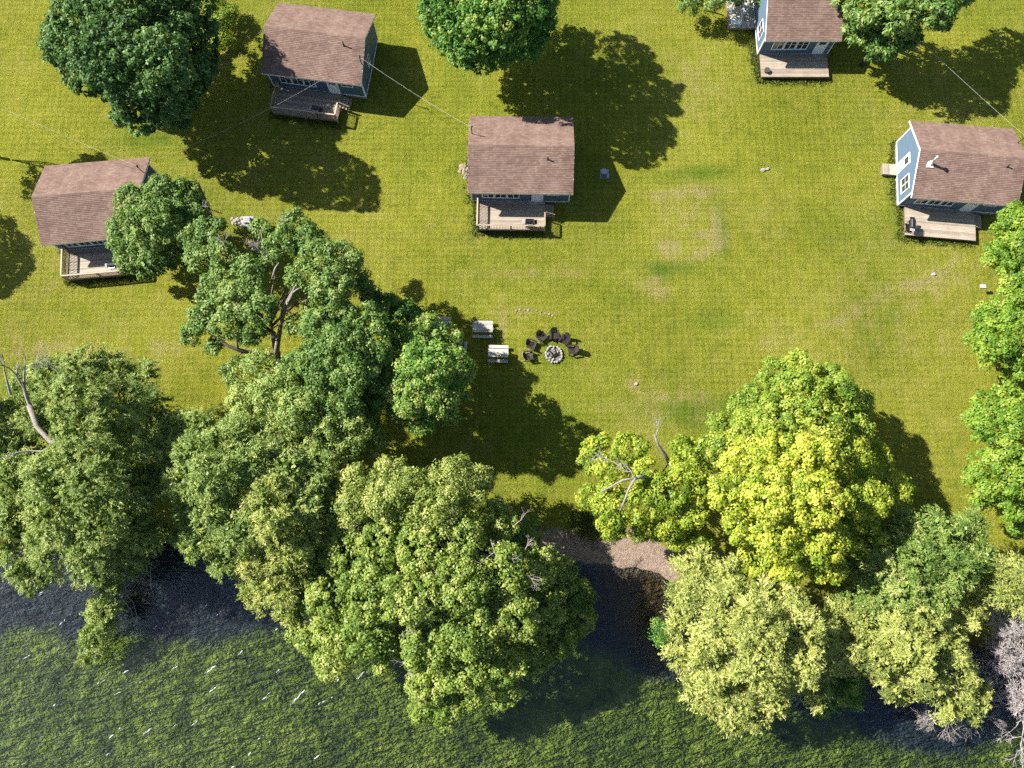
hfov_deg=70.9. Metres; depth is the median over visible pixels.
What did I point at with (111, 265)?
grill
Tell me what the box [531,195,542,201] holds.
door
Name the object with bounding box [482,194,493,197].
window
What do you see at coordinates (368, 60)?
window
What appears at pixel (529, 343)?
garden chair
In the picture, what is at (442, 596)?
willow tree
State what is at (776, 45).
window
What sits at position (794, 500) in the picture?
maple tree
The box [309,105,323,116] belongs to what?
grill
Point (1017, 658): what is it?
bare shrub
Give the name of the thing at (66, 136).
overhead wire
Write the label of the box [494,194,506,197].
window
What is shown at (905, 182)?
window
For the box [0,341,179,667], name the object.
willow tree
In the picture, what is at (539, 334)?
garden chair
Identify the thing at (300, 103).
deck
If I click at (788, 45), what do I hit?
window
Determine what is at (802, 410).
maple tree
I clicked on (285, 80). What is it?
window
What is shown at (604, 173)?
trash can
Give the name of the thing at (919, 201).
window
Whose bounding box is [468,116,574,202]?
cabin
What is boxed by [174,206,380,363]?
silver maple
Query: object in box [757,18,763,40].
window
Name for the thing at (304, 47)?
cabin
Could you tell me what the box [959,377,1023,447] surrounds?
edge tree
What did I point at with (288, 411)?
grey green tree
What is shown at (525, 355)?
garden chair
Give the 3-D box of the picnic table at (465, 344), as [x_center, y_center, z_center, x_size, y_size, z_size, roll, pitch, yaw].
[-4.635,-2.834,61.597,1.520,0.770,1.720,3,78,1]
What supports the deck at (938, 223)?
on the lawn
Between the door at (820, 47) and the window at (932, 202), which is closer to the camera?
the window at (932, 202)
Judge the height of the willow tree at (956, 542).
9.138 m
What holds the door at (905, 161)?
in the cabin at (978, 169)
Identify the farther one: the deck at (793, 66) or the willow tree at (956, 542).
the deck at (793, 66)
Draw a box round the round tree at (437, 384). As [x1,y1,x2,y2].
[376,310,477,437]
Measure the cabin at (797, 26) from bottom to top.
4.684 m
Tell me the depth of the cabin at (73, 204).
60.69 m
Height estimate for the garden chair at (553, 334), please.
1.004 m
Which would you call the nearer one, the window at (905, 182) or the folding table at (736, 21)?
the window at (905, 182)
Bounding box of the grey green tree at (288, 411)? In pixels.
[216,345,387,467]
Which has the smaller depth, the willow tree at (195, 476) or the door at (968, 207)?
the willow tree at (195, 476)
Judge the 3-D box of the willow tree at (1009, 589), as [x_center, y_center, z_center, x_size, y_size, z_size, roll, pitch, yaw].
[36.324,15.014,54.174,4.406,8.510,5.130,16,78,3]
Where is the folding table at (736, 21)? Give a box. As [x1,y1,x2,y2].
[731,19,741,25]
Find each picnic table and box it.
[430,316,450,332]
[456,341,466,359]
[472,321,492,337]
[488,345,508,362]
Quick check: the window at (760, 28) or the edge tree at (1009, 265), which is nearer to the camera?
the edge tree at (1009, 265)
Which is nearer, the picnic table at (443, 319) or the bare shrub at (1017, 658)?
the bare shrub at (1017, 658)
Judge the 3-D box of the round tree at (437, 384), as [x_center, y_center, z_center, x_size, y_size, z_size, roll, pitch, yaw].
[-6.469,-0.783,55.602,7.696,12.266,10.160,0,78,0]
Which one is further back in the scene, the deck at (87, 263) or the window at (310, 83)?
the window at (310, 83)
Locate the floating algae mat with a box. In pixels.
[25,590,364,766]
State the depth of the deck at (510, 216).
64.04 m
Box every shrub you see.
[201,0,240,54]
[647,617,674,648]
[676,0,760,16]
[811,667,867,719]
[978,604,1023,721]
[991,678,1023,766]
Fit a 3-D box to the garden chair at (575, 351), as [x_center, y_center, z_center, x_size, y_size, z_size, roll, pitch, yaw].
[5.236,-2.954,61.467,0.953,1.004,0.830,-8,78,-2]
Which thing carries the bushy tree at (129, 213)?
on the lawn
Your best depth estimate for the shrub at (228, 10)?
67.01 m
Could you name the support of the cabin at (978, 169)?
on the lawn
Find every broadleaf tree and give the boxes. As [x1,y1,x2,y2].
[830,0,992,43]
[840,17,925,65]
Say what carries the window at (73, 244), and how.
in the cabin at (73, 204)
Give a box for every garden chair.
[522,350,533,360]
[525,338,537,350]
[535,329,547,343]
[549,327,558,339]
[559,332,570,345]
[567,344,578,354]
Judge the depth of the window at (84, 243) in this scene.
62.52 m
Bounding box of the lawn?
[0,0,1023,652]
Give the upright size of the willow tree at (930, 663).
9.455 m
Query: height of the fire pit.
0.275 m
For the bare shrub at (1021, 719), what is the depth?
55.37 m
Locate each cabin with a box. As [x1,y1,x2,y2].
[31,157,162,250]
[261,2,377,98]
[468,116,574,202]
[753,0,843,54]
[895,121,1023,214]
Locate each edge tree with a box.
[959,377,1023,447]
[960,437,1023,537]
[961,286,1023,381]
[980,198,1023,296]
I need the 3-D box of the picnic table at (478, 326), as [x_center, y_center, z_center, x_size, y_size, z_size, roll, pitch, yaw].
[-2.515,-4.698,61.920,1.720,0.770,1.520,1,78,0]
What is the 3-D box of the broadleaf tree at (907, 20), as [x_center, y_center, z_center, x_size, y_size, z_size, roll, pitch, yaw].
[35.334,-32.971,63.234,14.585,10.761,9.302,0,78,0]
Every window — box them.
[64,243,79,247]
[77,242,92,245]
[90,241,105,244]
[279,77,292,83]
[291,78,304,85]
[302,79,316,86]
[366,53,370,67]
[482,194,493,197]
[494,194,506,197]
[507,194,519,198]
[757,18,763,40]
[770,42,785,49]
[782,42,797,49]
[794,42,809,49]
[901,173,909,193]
[913,199,929,203]
[926,200,942,204]
[938,201,955,206]
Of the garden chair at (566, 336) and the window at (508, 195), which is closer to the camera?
the garden chair at (566, 336)
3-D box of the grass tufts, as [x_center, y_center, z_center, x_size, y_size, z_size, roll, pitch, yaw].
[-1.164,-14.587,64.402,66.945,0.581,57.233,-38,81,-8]
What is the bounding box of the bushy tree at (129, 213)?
[104,172,212,281]
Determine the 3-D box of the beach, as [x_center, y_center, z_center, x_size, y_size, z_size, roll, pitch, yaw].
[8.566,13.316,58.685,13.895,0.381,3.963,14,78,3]
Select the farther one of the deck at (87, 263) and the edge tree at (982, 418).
the deck at (87, 263)
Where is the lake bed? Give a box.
[0,530,1023,767]
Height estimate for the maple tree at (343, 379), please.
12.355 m
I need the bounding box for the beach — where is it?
[535,528,690,584]
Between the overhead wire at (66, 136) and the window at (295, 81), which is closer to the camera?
the overhead wire at (66, 136)
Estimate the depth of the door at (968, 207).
63.49 m
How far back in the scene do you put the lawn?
64.16 m
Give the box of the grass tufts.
[58,29,975,556]
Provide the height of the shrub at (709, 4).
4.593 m
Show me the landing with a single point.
(888, 169)
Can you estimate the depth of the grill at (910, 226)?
62.81 m
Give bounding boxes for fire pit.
[545,345,562,363]
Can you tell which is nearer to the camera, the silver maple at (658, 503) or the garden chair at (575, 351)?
the silver maple at (658, 503)
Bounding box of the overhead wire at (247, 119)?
[139,58,356,165]
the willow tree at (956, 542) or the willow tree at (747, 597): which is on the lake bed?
the willow tree at (747, 597)
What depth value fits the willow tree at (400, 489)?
50.63 m
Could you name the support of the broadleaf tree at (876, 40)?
on the lawn
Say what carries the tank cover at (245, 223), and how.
on the lawn
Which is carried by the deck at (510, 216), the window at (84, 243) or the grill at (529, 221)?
the grill at (529, 221)
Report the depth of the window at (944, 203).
63.26 m
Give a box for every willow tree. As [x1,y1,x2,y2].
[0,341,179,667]
[134,402,344,583]
[230,471,333,630]
[283,493,598,737]
[318,451,494,548]
[658,540,852,739]
[817,570,1007,741]
[834,502,1001,630]
[982,550,1023,622]
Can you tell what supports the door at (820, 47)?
in the cabin at (797, 26)
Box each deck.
[60,246,142,281]
[270,80,352,123]
[476,196,554,232]
[726,0,754,29]
[759,54,828,79]
[902,206,981,241]
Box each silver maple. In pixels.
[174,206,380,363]
[574,416,720,555]
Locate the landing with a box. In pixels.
[881,164,895,176]
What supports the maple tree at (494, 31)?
on the lawn
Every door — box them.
[326,82,340,93]
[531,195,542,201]
[811,42,828,53]
[897,152,909,173]
[959,203,979,210]
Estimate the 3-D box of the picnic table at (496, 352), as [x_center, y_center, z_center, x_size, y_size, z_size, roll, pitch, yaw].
[-1.180,-2.569,61.495,1.720,0.770,1.520,2,78,0]
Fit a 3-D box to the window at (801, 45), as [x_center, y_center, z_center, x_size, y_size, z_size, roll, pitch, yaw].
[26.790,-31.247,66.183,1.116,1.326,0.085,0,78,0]
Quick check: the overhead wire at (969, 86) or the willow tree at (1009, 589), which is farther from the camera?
the overhead wire at (969, 86)
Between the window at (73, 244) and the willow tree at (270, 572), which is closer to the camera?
the willow tree at (270, 572)
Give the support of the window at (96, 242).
in the cabin at (73, 204)
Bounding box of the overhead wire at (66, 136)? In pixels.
[2,108,132,164]
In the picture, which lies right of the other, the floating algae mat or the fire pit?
the fire pit
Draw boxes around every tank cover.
[240,216,253,227]
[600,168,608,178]
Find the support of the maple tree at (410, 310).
on the lawn
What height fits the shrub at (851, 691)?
5.942 m
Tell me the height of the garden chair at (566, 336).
1.004 m
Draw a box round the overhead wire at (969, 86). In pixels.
[926,46,1018,130]
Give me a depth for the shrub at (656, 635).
55.33 m
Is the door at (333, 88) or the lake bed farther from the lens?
the door at (333, 88)
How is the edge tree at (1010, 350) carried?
on the lawn
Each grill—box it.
[105,262,118,269]
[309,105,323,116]
[522,219,536,227]
[904,217,915,231]
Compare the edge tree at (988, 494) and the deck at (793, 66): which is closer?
the edge tree at (988, 494)
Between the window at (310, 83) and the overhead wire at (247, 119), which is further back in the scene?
the window at (310, 83)
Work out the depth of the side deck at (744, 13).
68.31 m
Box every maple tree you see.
[36,0,220,137]
[274,298,396,423]
[360,289,425,342]
[415,0,559,75]
[692,347,876,473]
[707,424,916,586]
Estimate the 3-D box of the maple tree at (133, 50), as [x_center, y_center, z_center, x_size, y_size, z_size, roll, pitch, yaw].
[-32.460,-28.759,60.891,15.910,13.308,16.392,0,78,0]

